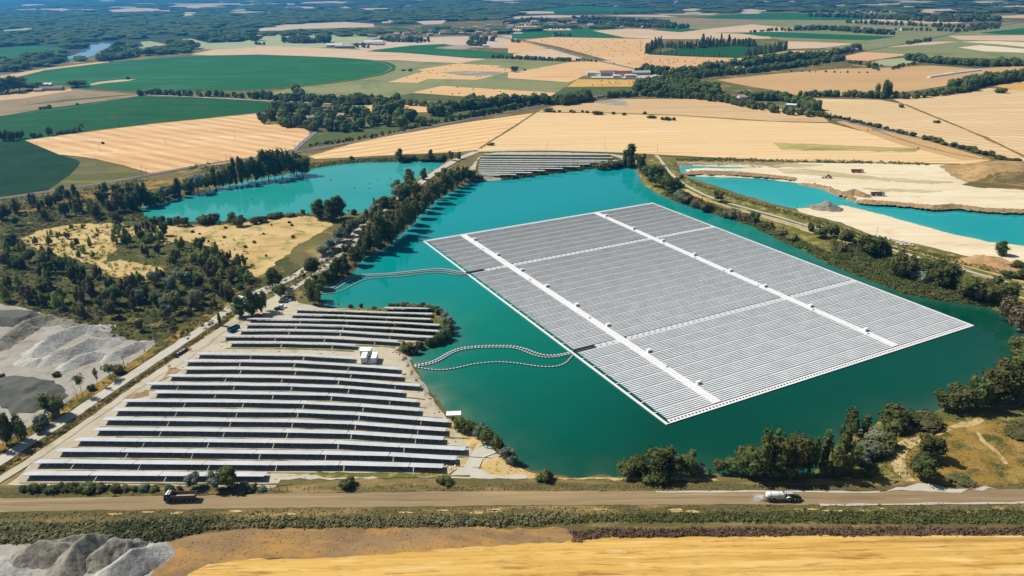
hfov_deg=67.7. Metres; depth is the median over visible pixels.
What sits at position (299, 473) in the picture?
grass strip
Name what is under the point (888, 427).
bush
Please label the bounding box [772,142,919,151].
pasture
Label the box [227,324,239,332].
waste skip
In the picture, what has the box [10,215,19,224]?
tree
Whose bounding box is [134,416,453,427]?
grass strip
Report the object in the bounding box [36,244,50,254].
tree
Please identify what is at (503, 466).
dry grass
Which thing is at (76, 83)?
tree
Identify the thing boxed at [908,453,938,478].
tree
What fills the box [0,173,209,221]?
dry grass
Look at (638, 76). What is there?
yard
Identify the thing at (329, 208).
poplar tree
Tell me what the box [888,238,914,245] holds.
rubble pile
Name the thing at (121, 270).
dry grass
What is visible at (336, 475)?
rough grass
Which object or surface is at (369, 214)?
tree
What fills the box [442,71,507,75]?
bare plot
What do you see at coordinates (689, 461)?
tree
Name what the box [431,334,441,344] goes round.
bush
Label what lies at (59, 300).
tree
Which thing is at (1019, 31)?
crop field
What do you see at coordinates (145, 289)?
tree
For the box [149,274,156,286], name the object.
tree
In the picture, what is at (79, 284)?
tree
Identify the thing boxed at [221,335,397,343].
solar row
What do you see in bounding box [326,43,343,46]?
barn
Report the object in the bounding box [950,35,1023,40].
wheat field
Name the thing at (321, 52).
wheat field
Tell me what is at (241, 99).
road
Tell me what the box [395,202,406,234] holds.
tree
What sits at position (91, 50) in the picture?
water
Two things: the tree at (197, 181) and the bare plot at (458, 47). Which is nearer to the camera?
the tree at (197, 181)
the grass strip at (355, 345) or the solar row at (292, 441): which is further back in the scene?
the grass strip at (355, 345)
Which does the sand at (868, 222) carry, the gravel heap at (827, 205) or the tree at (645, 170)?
the gravel heap at (827, 205)
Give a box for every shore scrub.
[162,152,456,225]
[264,164,459,303]
[660,191,992,307]
[684,176,1020,278]
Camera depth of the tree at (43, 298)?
382.51 m
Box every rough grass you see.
[290,471,450,477]
[316,308,448,346]
[639,155,1023,333]
[877,401,1023,429]
[963,171,1023,188]
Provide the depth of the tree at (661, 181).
582.22 m
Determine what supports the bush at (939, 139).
on the ground at (300, 253)
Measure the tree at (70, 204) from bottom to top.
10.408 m
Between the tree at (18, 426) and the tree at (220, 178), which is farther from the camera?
the tree at (220, 178)
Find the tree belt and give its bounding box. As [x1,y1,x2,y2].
[136,11,1023,145]
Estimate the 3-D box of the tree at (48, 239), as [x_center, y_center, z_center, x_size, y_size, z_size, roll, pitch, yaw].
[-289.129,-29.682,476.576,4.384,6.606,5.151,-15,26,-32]
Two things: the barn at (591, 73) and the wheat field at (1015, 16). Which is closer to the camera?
the barn at (591, 73)
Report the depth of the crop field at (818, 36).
2081.90 m
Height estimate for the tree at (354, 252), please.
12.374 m
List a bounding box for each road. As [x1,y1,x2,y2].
[0,95,603,198]
[0,489,1023,511]
[154,95,367,106]
[292,128,321,150]
[499,36,724,94]
[742,100,1023,161]
[840,22,1019,54]
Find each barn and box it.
[33,88,43,91]
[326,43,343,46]
[335,44,354,47]
[354,42,374,44]
[364,40,383,42]
[367,34,376,36]
[587,71,595,75]
[599,70,616,75]
[613,71,632,75]
[624,74,632,77]
[632,70,650,74]
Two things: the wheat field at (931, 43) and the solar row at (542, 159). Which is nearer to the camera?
the solar row at (542, 159)
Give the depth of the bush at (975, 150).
691.47 m
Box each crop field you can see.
[0,46,61,58]
[0,96,270,141]
[0,140,79,196]
[21,55,395,90]
[49,156,142,189]
[305,103,535,147]
[369,44,513,57]
[400,93,463,99]
[512,31,619,38]
[539,5,652,11]
[557,87,639,98]
[569,27,622,30]
[648,45,785,56]
[655,28,697,31]
[698,13,887,19]
[743,32,894,39]
[981,28,1023,34]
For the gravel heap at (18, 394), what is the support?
on the gravel at (9, 357)
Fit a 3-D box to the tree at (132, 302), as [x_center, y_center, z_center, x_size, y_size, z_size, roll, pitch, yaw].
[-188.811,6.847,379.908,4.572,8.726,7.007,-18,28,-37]
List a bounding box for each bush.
[18,485,27,492]
[25,483,39,492]
[30,132,36,137]
[32,413,49,426]
[38,483,47,490]
[41,483,56,494]
[51,371,60,376]
[55,129,63,134]
[55,481,64,490]
[59,483,68,492]
[68,481,80,492]
[74,483,83,493]
[79,481,95,493]
[86,384,94,390]
[95,481,105,492]
[109,483,120,491]
[112,363,125,373]
[119,484,130,491]
[124,194,132,207]
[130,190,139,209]
[130,486,138,491]
[137,482,150,491]
[145,190,165,206]
[149,484,157,492]
[164,484,170,490]
[195,213,220,223]
[231,480,250,495]
[234,282,243,288]
[245,483,256,493]
[249,216,259,224]
[258,216,267,222]
[258,485,266,492]
[266,212,282,218]
[285,212,295,217]
[338,475,354,489]
[400,301,408,306]
[402,154,416,161]
[406,303,418,309]
[409,345,418,354]
[416,341,423,348]
[417,154,429,160]
[417,302,425,307]
[424,338,433,346]
[428,306,438,311]
[431,153,446,160]
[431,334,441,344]
[434,308,442,314]
[437,330,446,342]
[438,326,451,338]
[438,474,451,486]
[440,311,448,318]
[441,316,453,325]
[442,322,455,332]
[475,173,483,179]
[505,454,518,465]
[534,469,554,481]
[595,161,608,169]
[607,160,620,167]
[617,159,626,166]
[637,474,674,488]
[640,469,670,486]
[674,189,684,197]
[678,194,694,201]
[690,197,703,207]
[697,201,713,210]
[721,207,742,218]
[739,212,750,220]
[759,221,773,228]
[774,227,788,234]
[785,233,798,240]
[808,222,814,230]
[815,110,824,116]
[849,438,880,458]
[855,433,893,458]
[856,452,871,465]
[865,427,885,437]
[877,401,914,433]
[878,429,899,449]
[881,421,915,434]
[906,268,930,281]
[909,131,916,135]
[909,409,946,435]
[933,137,943,142]
[944,471,976,486]
[964,145,977,149]
[969,149,981,152]
[988,150,995,155]
[992,155,1006,159]
[994,88,1007,92]
[1002,420,1023,440]
[1007,259,1023,267]
[1011,158,1022,160]
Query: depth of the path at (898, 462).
261.68 m
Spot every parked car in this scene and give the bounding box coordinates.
[253,313,262,316]
[274,306,282,309]
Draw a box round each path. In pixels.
[888,418,984,480]
[976,432,1008,463]
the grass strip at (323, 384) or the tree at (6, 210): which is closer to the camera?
the grass strip at (323, 384)
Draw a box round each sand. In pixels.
[684,162,1023,214]
[797,205,1023,261]
[885,483,994,492]
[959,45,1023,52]
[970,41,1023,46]
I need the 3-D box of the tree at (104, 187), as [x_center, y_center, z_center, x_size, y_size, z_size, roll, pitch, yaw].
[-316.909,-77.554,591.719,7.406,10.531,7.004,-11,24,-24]
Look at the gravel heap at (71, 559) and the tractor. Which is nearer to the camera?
the gravel heap at (71, 559)
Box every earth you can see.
[125,391,148,398]
[158,367,179,381]
[773,163,822,167]
[778,169,952,183]
[864,187,940,192]
[939,161,1023,189]
[973,255,1022,272]
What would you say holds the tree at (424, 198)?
on the ground at (300, 253)
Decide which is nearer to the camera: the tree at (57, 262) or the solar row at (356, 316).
the solar row at (356, 316)
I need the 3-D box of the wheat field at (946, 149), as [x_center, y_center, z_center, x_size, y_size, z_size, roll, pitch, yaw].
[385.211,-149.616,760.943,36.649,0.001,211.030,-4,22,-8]
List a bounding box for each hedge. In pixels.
[0,160,256,206]
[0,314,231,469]
[499,161,619,179]
[675,156,929,164]
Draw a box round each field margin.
[3,96,135,115]
[26,113,253,139]
[65,155,148,172]
[143,54,391,91]
[307,112,533,155]
[480,112,535,147]
[482,151,953,163]
[558,112,819,122]
[864,124,987,159]
[904,104,1023,156]
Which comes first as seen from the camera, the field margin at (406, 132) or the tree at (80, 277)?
the tree at (80, 277)
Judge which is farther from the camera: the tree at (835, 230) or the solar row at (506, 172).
the solar row at (506, 172)
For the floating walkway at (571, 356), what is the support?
on the water at (574, 417)
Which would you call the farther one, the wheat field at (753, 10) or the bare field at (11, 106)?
the wheat field at (753, 10)
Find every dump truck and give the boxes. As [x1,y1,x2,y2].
[163,490,196,502]
[851,168,863,172]
[871,191,884,195]
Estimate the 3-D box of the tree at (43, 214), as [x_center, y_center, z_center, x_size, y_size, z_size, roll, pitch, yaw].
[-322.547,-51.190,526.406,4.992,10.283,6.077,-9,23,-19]
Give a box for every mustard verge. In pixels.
[0,314,213,453]
[0,316,233,473]
[193,284,252,338]
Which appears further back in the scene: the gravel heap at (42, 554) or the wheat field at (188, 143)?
the wheat field at (188, 143)
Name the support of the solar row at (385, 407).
on the gravel at (387, 357)
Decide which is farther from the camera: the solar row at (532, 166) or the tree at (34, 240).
the solar row at (532, 166)
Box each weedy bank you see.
[0,477,1023,497]
[0,503,1023,544]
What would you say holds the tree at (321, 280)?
on the ground at (300, 253)
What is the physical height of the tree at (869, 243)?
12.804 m
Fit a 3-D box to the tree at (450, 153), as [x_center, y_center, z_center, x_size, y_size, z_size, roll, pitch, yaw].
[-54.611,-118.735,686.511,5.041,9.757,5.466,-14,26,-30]
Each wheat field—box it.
[0,61,108,77]
[0,89,71,100]
[18,4,43,5]
[26,113,309,172]
[41,8,74,10]
[90,79,134,84]
[108,8,169,11]
[170,3,240,6]
[182,12,195,15]
[187,535,1023,575]
[194,46,482,62]
[232,11,268,12]
[251,3,293,4]
[257,33,315,35]
[259,22,373,30]
[300,1,346,3]
[309,113,532,158]
[354,35,516,49]
[357,104,427,111]
[361,8,392,9]
[390,63,510,82]
[412,86,553,97]
[416,20,446,24]
[476,112,991,163]
[508,40,546,52]
[508,61,670,81]
[513,13,719,18]
[513,25,570,30]
[513,49,581,59]
[521,11,553,13]
[527,37,785,70]
[539,99,827,121]
[567,79,634,86]
[594,29,771,38]
[625,55,740,68]
[684,9,700,10]
[697,24,793,32]
[719,65,1023,95]
[739,51,827,58]
[741,11,760,13]
[742,9,765,10]
[788,41,849,48]
[813,98,1023,160]
[838,121,991,159]
[846,52,904,60]
[852,19,962,23]
[891,41,958,46]
[893,88,1023,154]
[920,9,956,12]
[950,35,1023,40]
[995,81,1023,90]
[1002,15,1023,17]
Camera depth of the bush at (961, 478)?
243.19 m
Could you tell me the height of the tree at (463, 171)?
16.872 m
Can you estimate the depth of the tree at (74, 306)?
374.19 m
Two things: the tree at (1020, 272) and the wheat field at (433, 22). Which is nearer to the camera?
the tree at (1020, 272)
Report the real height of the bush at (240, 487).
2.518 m
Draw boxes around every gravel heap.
[0,309,41,326]
[0,314,59,351]
[0,375,67,414]
[0,556,36,575]
[11,539,72,568]
[13,357,43,367]
[20,324,115,357]
[36,338,122,367]
[44,533,110,575]
[55,351,111,372]
[57,317,126,340]
[58,535,78,542]
[86,537,148,573]
[93,542,175,575]
[99,340,156,363]
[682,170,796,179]
[797,183,856,200]
[806,200,843,211]
[837,189,872,197]
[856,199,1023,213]
[957,255,1009,267]
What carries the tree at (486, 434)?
on the ground at (300, 253)
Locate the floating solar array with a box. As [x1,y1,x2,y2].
[423,203,973,424]
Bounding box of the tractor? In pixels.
[785,491,801,501]
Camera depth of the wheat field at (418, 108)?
982.60 m
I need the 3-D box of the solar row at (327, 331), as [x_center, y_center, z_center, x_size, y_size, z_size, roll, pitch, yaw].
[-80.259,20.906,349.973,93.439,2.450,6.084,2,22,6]
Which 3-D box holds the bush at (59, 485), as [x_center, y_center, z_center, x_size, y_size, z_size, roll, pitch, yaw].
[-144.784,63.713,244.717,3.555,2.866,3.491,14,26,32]
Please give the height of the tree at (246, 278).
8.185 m
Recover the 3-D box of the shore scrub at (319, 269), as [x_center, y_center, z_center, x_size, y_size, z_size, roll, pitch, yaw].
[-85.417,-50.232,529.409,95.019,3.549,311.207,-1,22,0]
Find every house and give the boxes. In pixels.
[304,114,313,119]
[737,94,747,99]
[786,103,796,107]
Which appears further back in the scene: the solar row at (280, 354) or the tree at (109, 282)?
the tree at (109, 282)
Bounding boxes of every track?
[0,152,478,464]
[0,312,256,482]
[265,237,358,293]
[274,235,365,295]
[477,149,623,152]
[655,155,1023,287]
[716,203,813,230]
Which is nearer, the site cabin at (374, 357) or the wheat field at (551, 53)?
the site cabin at (374, 357)
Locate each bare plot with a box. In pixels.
[438,45,470,49]
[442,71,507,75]
[593,99,628,105]
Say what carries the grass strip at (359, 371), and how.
on the gravel at (387, 357)
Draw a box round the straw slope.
[151,525,582,575]
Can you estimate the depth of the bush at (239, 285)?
403.26 m
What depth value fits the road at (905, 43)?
1767.53 m
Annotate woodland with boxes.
[0,0,1023,71]
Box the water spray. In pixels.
[753,494,763,503]
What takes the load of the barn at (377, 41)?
on the ground at (300, 253)
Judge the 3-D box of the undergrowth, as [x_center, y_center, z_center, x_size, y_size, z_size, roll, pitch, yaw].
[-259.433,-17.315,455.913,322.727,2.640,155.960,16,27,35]
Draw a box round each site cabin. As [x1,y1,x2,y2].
[360,347,371,356]
[361,352,367,363]
[371,352,377,363]
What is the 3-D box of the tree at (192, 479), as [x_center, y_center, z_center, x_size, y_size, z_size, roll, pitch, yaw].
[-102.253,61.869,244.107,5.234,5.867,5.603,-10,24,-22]
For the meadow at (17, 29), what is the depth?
2896.96 m
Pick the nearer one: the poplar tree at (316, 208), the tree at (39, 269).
the tree at (39, 269)
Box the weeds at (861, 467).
[4,308,1023,476]
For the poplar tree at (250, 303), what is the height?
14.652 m
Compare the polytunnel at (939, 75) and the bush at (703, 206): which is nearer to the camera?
the bush at (703, 206)
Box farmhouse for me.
[39,86,64,90]
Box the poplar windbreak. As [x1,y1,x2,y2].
[645,33,786,56]
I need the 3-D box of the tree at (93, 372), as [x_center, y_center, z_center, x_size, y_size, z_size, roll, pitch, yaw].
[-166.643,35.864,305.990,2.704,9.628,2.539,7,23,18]
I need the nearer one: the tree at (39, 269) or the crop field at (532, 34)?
the tree at (39, 269)
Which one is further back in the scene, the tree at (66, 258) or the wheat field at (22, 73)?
the wheat field at (22, 73)
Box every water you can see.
[67,41,114,59]
[140,161,443,221]
[320,166,1022,477]
[678,166,1023,245]
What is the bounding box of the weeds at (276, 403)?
[76,314,459,480]
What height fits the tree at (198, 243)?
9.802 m
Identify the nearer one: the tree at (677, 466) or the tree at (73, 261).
the tree at (677, 466)
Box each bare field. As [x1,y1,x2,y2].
[0,90,138,115]
[662,18,757,24]
[676,160,797,167]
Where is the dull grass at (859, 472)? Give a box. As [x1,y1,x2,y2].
[851,457,901,478]
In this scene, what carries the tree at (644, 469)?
on the ground at (300, 253)
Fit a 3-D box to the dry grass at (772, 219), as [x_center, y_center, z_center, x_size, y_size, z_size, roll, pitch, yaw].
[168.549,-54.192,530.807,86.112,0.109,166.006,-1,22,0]
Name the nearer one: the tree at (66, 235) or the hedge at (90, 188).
the tree at (66, 235)
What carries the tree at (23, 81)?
on the ground at (300, 253)
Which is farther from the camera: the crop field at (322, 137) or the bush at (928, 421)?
the crop field at (322, 137)
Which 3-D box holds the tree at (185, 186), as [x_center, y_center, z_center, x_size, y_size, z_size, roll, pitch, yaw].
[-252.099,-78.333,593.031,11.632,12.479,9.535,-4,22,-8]
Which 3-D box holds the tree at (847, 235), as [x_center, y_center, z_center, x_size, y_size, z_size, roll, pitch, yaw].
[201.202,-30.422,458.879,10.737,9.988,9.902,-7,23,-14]
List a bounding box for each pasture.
[27,94,134,104]
[273,58,572,96]
[508,60,569,68]
[635,18,1023,58]
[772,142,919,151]
[895,56,1023,67]
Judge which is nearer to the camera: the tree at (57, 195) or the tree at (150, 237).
the tree at (150, 237)
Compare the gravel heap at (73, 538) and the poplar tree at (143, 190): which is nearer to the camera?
the gravel heap at (73, 538)
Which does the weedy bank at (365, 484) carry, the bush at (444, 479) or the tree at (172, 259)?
the bush at (444, 479)
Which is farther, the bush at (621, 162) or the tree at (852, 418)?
the bush at (621, 162)
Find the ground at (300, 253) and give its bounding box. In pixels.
[0,11,1023,563]
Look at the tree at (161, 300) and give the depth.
377.90 m
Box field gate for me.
[900,472,914,477]
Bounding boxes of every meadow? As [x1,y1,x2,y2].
[4,27,34,31]
[113,6,135,7]
[136,41,165,48]
[170,3,199,4]
[183,39,255,48]
[199,32,380,52]
[214,4,250,5]
[684,12,701,13]
[871,58,917,65]
[893,2,922,2]
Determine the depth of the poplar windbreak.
1770.06 m
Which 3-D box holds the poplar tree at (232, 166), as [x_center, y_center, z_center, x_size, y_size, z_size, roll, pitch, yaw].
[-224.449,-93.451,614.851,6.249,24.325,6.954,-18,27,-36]
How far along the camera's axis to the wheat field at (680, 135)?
772.41 m
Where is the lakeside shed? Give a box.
[446,411,460,415]
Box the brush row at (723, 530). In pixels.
[567,524,1023,542]
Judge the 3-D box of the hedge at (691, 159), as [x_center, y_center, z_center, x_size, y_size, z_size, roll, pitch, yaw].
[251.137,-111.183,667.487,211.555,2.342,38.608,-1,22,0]
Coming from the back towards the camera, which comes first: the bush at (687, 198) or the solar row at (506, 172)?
the solar row at (506, 172)
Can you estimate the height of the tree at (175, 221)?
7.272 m
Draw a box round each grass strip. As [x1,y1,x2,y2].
[19,482,257,484]
[31,470,414,474]
[53,458,409,464]
[57,470,469,476]
[65,482,290,484]
[71,447,464,457]
[102,437,400,444]
[108,458,482,467]
[115,436,468,447]
[125,448,488,457]
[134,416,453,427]
[166,427,469,438]
[171,390,424,399]
[174,408,440,417]
[207,382,435,395]
[221,341,395,347]
[226,348,353,351]
[259,399,426,407]
[269,367,418,377]
[283,375,422,384]
[314,361,372,364]
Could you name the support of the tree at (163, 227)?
on the dry grass at (275, 242)
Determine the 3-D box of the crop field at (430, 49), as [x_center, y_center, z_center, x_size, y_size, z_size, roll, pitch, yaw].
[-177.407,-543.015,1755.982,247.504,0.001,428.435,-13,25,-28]
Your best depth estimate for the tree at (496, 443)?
261.07 m
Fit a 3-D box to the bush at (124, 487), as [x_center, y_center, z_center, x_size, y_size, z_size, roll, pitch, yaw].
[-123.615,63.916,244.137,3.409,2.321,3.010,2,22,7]
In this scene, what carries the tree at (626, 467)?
on the ground at (300, 253)
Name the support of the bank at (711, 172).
on the sand at (957, 191)
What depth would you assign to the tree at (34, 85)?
1192.78 m
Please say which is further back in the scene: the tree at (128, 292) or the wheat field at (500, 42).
the wheat field at (500, 42)
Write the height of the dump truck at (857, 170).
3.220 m
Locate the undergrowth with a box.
[0,199,301,341]
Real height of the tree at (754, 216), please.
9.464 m
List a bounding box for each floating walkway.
[321,270,466,292]
[322,268,464,290]
[322,272,467,293]
[414,345,570,364]
[414,346,571,366]
[414,355,572,370]
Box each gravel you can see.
[0,304,151,442]
[0,539,154,575]
[7,295,471,488]
[449,444,526,478]
[469,152,636,180]
[656,490,879,492]
[819,501,1023,505]
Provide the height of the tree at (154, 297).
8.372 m
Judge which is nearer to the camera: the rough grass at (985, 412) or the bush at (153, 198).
the rough grass at (985, 412)
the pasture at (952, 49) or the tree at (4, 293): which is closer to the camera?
the tree at (4, 293)
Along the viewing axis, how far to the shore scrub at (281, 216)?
687.22 m
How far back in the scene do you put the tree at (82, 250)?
459.92 m
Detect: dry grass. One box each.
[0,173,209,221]
[21,223,144,263]
[98,259,162,278]
[153,216,332,276]
[394,342,415,356]
[415,420,499,473]
[480,456,718,480]
[682,187,858,246]
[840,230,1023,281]
[850,419,1023,484]
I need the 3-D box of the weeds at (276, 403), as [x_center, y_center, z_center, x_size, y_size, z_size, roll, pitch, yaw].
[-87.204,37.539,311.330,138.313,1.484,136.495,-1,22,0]
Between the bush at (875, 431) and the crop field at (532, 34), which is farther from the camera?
the crop field at (532, 34)
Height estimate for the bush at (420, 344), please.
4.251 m
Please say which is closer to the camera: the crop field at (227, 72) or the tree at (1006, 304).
the tree at (1006, 304)
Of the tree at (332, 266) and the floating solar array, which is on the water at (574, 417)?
the floating solar array
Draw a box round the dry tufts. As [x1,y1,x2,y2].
[172,428,1020,572]
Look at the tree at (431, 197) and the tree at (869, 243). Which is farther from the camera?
the tree at (431, 197)
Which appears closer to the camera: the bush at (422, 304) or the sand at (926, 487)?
the sand at (926, 487)
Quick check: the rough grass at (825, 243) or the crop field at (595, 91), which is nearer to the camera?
the rough grass at (825, 243)
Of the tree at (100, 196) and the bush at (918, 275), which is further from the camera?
the tree at (100, 196)
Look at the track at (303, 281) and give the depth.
419.14 m
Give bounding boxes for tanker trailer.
[764,491,786,501]
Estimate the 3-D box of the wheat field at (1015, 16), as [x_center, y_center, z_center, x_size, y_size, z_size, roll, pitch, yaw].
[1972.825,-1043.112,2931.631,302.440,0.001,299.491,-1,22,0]
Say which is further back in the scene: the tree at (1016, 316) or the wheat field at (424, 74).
the wheat field at (424, 74)
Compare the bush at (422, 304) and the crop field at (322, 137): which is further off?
the crop field at (322, 137)
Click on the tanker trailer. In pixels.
(773, 495)
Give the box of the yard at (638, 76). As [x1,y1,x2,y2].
[591,73,658,77]
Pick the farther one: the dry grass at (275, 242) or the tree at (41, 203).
the tree at (41, 203)
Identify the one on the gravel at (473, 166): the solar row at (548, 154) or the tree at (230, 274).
the solar row at (548, 154)
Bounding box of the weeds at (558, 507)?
[1,481,1023,519]
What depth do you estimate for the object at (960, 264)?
421.50 m
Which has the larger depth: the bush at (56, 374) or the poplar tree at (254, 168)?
the poplar tree at (254, 168)
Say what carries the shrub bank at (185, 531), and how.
on the weedy bank at (582, 525)
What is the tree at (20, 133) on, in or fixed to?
on the crop field at (128, 111)
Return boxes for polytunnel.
[926,71,958,77]
[944,69,981,73]
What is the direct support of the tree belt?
on the ground at (300, 253)
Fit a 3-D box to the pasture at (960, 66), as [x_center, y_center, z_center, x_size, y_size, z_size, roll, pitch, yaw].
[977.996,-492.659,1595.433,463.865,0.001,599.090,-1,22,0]
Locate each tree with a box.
[0,75,23,92]
[0,129,6,140]
[0,204,11,217]
[0,209,4,219]
[0,249,10,265]
[0,275,12,287]
[0,284,10,300]
[0,412,13,444]
[2,240,11,253]
[3,233,18,248]
[5,131,17,139]
[8,199,20,210]
[8,412,27,442]
[9,198,18,214]
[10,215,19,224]
[11,255,25,267]
[13,76,28,90]
[13,274,22,293]
[14,129,23,138]
[16,238,26,253]
[18,283,37,302]
[23,82,43,88]
[23,249,35,260]
[27,192,36,205]
[31,236,37,244]
[31,422,44,431]
[34,281,52,294]
[34,292,47,306]
[35,393,66,417]
[36,202,40,212]
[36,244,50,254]
[36,250,45,266]
[36,264,43,276]
[37,199,44,206]
[37,269,47,282]
[39,206,47,219]
[39,261,53,270]
[40,248,53,259]
[43,276,52,287]
[44,194,56,207]
[44,268,50,278]
[45,126,52,135]
[45,235,52,243]
[45,252,57,261]
[50,256,65,272]
[50,287,66,298]
[51,191,63,201]
[51,292,65,307]
[55,185,63,195]
[55,231,60,238]
[57,200,69,215]
[62,252,72,265]
[63,188,70,197]
[63,231,70,237]
[65,80,87,86]
[65,264,78,281]
[68,197,76,209]
[68,258,77,265]
[69,240,74,248]
[70,184,76,195]
[71,302,79,312]
[71,373,83,396]
[72,203,81,212]
[72,285,84,301]
[73,238,79,244]
[74,190,80,199]
[74,264,86,275]
[75,271,85,280]
[75,304,86,317]
[76,197,83,208]
[77,278,84,290]
[79,245,85,252]
[81,274,94,295]
[86,199,97,213]
[89,203,100,217]
[91,265,101,278]
[91,367,97,383]
[92,188,108,203]
[94,295,101,305]
[97,182,108,191]
[100,283,124,297]
[100,291,116,306]
[100,362,113,379]
[101,298,115,315]
[103,275,115,288]
[104,198,117,213]
[110,184,120,192]
[110,189,122,208]
[110,223,120,234]
[110,232,118,243]
[111,212,122,224]
[113,221,120,227]
[117,187,124,194]
[117,277,128,292]
[119,198,128,211]
[120,233,131,246]
[121,226,131,239]
[123,272,137,285]
[124,185,133,195]
[125,285,136,299]
[127,295,137,308]
[133,223,140,235]
[133,319,142,329]
[134,182,142,207]
[134,289,143,302]
[135,271,144,281]
[136,228,145,240]
[136,283,149,295]
[139,182,148,206]
[140,244,148,255]
[141,220,149,229]
[142,232,157,245]
[146,271,160,281]
[147,216,158,223]
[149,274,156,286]
[149,292,162,306]
[151,224,155,233]
[153,242,160,253]
[154,230,164,241]
[154,265,164,279]
[155,215,166,222]
[156,189,165,198]
[156,307,170,327]
[157,297,167,305]
[157,304,172,321]
[158,185,174,198]
[158,222,167,234]
[162,274,178,290]
[166,216,175,223]
[166,293,185,313]
[167,184,177,195]
[168,254,175,264]
[170,248,180,260]
[170,290,179,295]
[170,321,177,331]
[172,216,179,225]
[172,266,184,278]
[173,177,182,195]
[173,235,184,248]
[176,271,190,284]
[178,217,189,224]
[181,179,195,192]
[182,172,206,192]
[183,470,199,487]
[184,266,192,279]
[188,294,198,308]
[189,254,197,263]
[189,289,203,303]
[191,236,206,250]
[191,272,204,286]
[196,256,207,268]
[199,248,208,258]
[202,257,217,272]
[203,172,213,189]
[205,266,215,279]
[205,470,219,488]
[208,276,222,293]
[209,165,216,186]
[209,298,217,307]
[210,241,218,253]
[210,255,217,263]
[215,168,224,187]
[215,465,237,487]
[216,269,223,276]
[217,263,224,270]
[217,312,220,324]
[219,255,228,268]
[219,281,227,298]
[222,164,233,184]
[222,284,234,299]
[225,211,236,222]
[225,251,231,258]
[226,268,235,281]
[229,157,237,183]
[230,296,245,316]
[231,214,247,224]
[234,253,246,265]
[235,156,245,184]
[235,265,248,279]
[240,158,253,181]
[243,269,250,282]
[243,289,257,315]
[249,156,258,180]
[253,289,266,312]
[255,158,266,179]
[256,148,274,179]
[264,267,282,287]
[267,151,279,178]
[273,146,291,177]
[273,283,286,297]
[284,154,295,175]
[289,151,301,173]
[293,156,310,175]
[302,279,321,296]
[303,257,320,274]
[306,281,321,303]
[309,198,324,218]
[311,273,326,288]
[316,247,327,254]
[317,270,335,281]
[319,244,329,250]
[322,199,336,220]
[324,237,341,248]
[328,260,342,277]
[330,196,339,218]
[332,256,345,276]
[333,227,347,238]
[335,195,346,217]
[337,253,351,271]
[341,222,352,236]
[341,242,353,250]
[346,218,359,231]
[347,245,362,263]
[356,214,368,224]
[356,239,367,257]
[357,231,372,253]
[360,223,372,236]
[363,208,374,219]
[364,220,380,249]
[368,203,381,212]
[372,196,389,211]
[373,207,385,246]
[381,216,396,246]
[383,208,401,236]
[384,218,397,236]
[388,196,398,205]
[389,179,399,188]
[391,184,400,198]
[394,183,411,198]
[395,148,402,161]
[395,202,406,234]
[398,198,413,229]
[400,341,412,351]
[402,168,415,183]
[406,179,422,195]
[408,203,416,222]
[411,200,424,218]
[416,192,428,210]
[419,168,427,178]
[421,187,434,207]
[426,179,440,199]
[427,149,432,160]
[437,181,447,197]
[440,173,452,189]
[446,168,455,190]
[448,151,453,158]
[453,170,461,184]
[453,415,465,429]
[455,165,465,183]
[457,420,475,431]
[464,166,471,180]
[468,422,479,432]
[469,169,476,179]
[472,422,484,436]
[480,425,493,442]
[488,434,504,450]
[499,447,516,457]
[510,66,518,70]
[616,456,640,477]
[622,143,636,166]
[622,154,631,167]
[628,453,651,476]
[635,153,646,171]
[641,164,653,180]
[644,445,676,480]
[647,164,666,185]
[656,171,673,188]
[664,177,682,192]
[669,454,687,475]
[679,449,701,477]
[690,463,706,476]
[712,189,724,199]
[713,457,726,473]
[724,456,741,474]
[734,444,763,475]
[750,210,760,221]
[759,426,785,477]
[771,434,796,476]
[774,457,802,478]
[787,430,815,475]
[802,435,821,474]
[813,224,831,237]
[817,459,834,475]
[820,429,850,474]
[829,224,839,235]
[831,438,864,474]
[838,230,855,242]
[838,242,848,252]
[838,424,853,442]
[845,406,872,434]
[856,234,887,252]
[863,461,881,476]
[875,78,893,93]
[876,242,892,254]
[888,248,919,276]
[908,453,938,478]
[916,256,934,270]
[918,432,948,459]
[923,258,966,284]
[932,389,961,411]
[943,381,981,409]
[955,275,985,296]
[967,373,996,408]
[975,278,996,300]
[977,356,1023,397]
[983,275,1023,304]
[985,380,1010,403]
[995,240,1011,255]
[998,293,1018,319]
[999,270,1012,277]
[1005,353,1023,401]
[1006,302,1023,331]
[1007,334,1023,355]
[1010,271,1017,277]
[1016,268,1023,279]
[1018,342,1023,360]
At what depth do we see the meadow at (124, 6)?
5809.05 m
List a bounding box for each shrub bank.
[99,514,222,542]
[570,506,1023,524]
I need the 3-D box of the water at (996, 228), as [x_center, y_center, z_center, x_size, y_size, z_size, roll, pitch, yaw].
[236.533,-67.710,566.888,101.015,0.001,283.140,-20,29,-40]
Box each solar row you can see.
[22,471,266,478]
[33,459,443,469]
[55,448,456,461]
[73,437,465,452]
[92,427,444,441]
[102,417,446,431]
[112,408,448,423]
[121,399,420,413]
[145,382,403,394]
[152,390,417,403]
[166,374,419,387]
[182,367,402,377]
[183,359,399,371]
[196,352,353,360]
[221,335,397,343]
[227,341,355,347]
[237,329,432,338]
[243,323,437,333]
[248,318,439,326]
[288,313,430,321]
[295,308,431,315]
[385,307,428,310]
[479,161,582,163]
[479,163,561,165]
[479,165,579,168]
[479,167,562,168]
[480,159,616,160]
[480,172,531,173]
[481,156,612,158]
[481,170,544,171]
[481,173,515,176]
[487,154,608,155]

